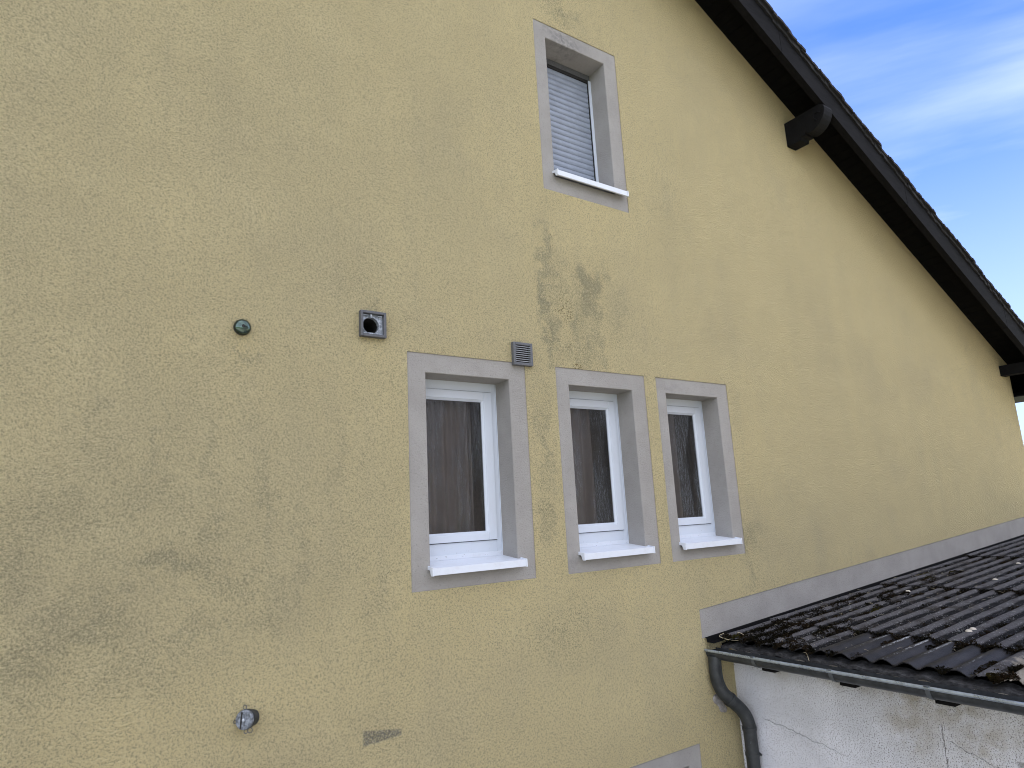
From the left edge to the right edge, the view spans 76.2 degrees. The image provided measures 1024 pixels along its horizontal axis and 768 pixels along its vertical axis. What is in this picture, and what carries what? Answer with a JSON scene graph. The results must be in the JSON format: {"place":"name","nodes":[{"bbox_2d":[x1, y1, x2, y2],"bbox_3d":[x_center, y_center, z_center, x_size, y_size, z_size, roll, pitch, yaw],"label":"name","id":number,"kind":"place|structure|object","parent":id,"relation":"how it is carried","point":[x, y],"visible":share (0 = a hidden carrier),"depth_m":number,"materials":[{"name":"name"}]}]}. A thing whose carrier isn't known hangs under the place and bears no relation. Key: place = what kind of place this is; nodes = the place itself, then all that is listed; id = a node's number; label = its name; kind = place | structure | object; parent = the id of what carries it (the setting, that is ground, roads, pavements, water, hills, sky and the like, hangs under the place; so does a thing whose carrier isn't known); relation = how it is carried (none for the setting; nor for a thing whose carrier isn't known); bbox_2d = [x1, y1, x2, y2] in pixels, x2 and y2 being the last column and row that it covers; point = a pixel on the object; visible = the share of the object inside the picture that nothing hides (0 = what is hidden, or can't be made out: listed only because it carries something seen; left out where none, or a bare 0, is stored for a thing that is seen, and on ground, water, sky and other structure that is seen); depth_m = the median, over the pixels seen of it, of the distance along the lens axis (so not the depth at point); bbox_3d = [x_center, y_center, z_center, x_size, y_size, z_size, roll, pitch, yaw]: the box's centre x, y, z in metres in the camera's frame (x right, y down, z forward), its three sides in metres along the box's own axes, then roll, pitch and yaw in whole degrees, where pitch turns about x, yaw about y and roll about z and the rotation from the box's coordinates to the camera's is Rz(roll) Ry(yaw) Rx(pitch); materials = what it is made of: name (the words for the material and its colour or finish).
{"place":"outdoors","nodes":[
{"label":"outdoors","id":0,"kind":"place"},
{"bbox_2d":[0,0,1023,767],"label":"yellow house","id":1,"kind":"structure","parent":0,"point":[714,264],"depth_m":4.41,"materials":[{"name":"paint"}]},
{"bbox_2d":[233,319,250,335],"bbox_3d":[-1.504,-0.321,3.649,0.092,0.092,0.045,5,-14,-34],"label":"wall cap","id":2,"kind":"object","parent":1,"relation":"attached to","point":[241,326],"visible":1,"depth_m":3.64,"materials":[{"name":"grey metal"}]},
{"bbox_2d":[233,705,258,733],"bbox_3d":[-1.341,1.683,3.294,0.108,0.130,0.094,-4,-11,7],"label":"pipe coupling","id":3,"kind":"object","parent":1,"relation":"attached to","point":[246,719],"visible":1,"depth_m":3.26,"materials":[{"name":"silver metal"}]},
{"bbox_2d":[359,310,386,338],"bbox_3d":[-0.960,-0.344,4.226,0.170,0.167,0.346,5,-14,-34],"label":"exhaust vent","id":4,"kind":"object","parent":1,"relation":"attached to","point":[372,324],"visible":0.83,"depth_m":4.12,"materials":[{"name":"silver metal"}]},
{"bbox_2d":[425,379,527,576],"bbox_3d":[-0.574,0.672,4.781,0.854,1.461,1.261,5,-14,-34],"label":"window","id":5,"kind":"structure","parent":1,"relation":"in","point":[465,519],"depth_m":4.58,"materials":[{"name":"plastic"}]},
{"bbox_2d":[511,341,532,366],"bbox_3d":[0.073,-0.214,4.715,0.169,0.170,0.035,5,-14,-34],"label":"ventilation grille","id":6,"kind":"object","parent":1,"relation":"attached to","point":[521,353],"visible":1,"depth_m":4.71,"materials":[{"name":"grey plastic"}]},
{"bbox_2d":[546,58,628,196],"bbox_3d":[0.566,-2.253,5.672,0.776,1.307,0.316,5,-14,-34],"label":"window","id":7,"kind":"structure","parent":1,"relation":"in","point":[570,96],"depth_m":5.81,"materials":[{"name":"plastic"}]},
{"bbox_2d":[569,391,654,560],"bbox_3d":[0.420,0.754,5.442,0.853,1.461,1.261,5,-14,-34],"label":"window","id":8,"kind":"structure","parent":1,"relation":"in","point":[597,454],"depth_m":5.27,"materials":[{"name":"plastic"}]},
{"bbox_2d":[666,398,742,549],"bbox_3d":[1.290,0.826,6.021,0.858,1.461,1.261,5,-14,-34],"label":"window","id":9,"kind":"structure","parent":1,"relation":"in","point":[696,523],"depth_m":5.87,"materials":[{"name":"plastic"}]},
{"bbox_2d":[766,0,1023,443],"label":"sky","id":10,"kind":"structure","parent":0,"point":[939,84],"materials":[{"name":"blue"}]},
{"label":"ground","id":11,"kind":"structure","parent":0,"visible":0},
{"bbox_2d":[704,534,1023,767],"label":"outbuilding","id":12,"kind":"structure","parent":11,"relation":"on","point":[899,703],"depth_m":4.64,"materials":[{"name":"plaster"},{"name":"roof tile"},{"name":"metal"}]},
{"bbox_2d":[722,545,1023,683],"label":"moss","id":13,"kind":"object","parent":12,"relation":"on","point":[996,677],"visible":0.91,"depth_m":5.09,"materials":[{"name":"black plant"}]},
{"bbox_2d":[729,569,1021,650],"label":"dry litter","id":14,"kind":"object","parent":12,"relation":"on","point":[882,614],"visible":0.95,"depth_m":5.74,"materials":[{"name":"plant"}]}
]}

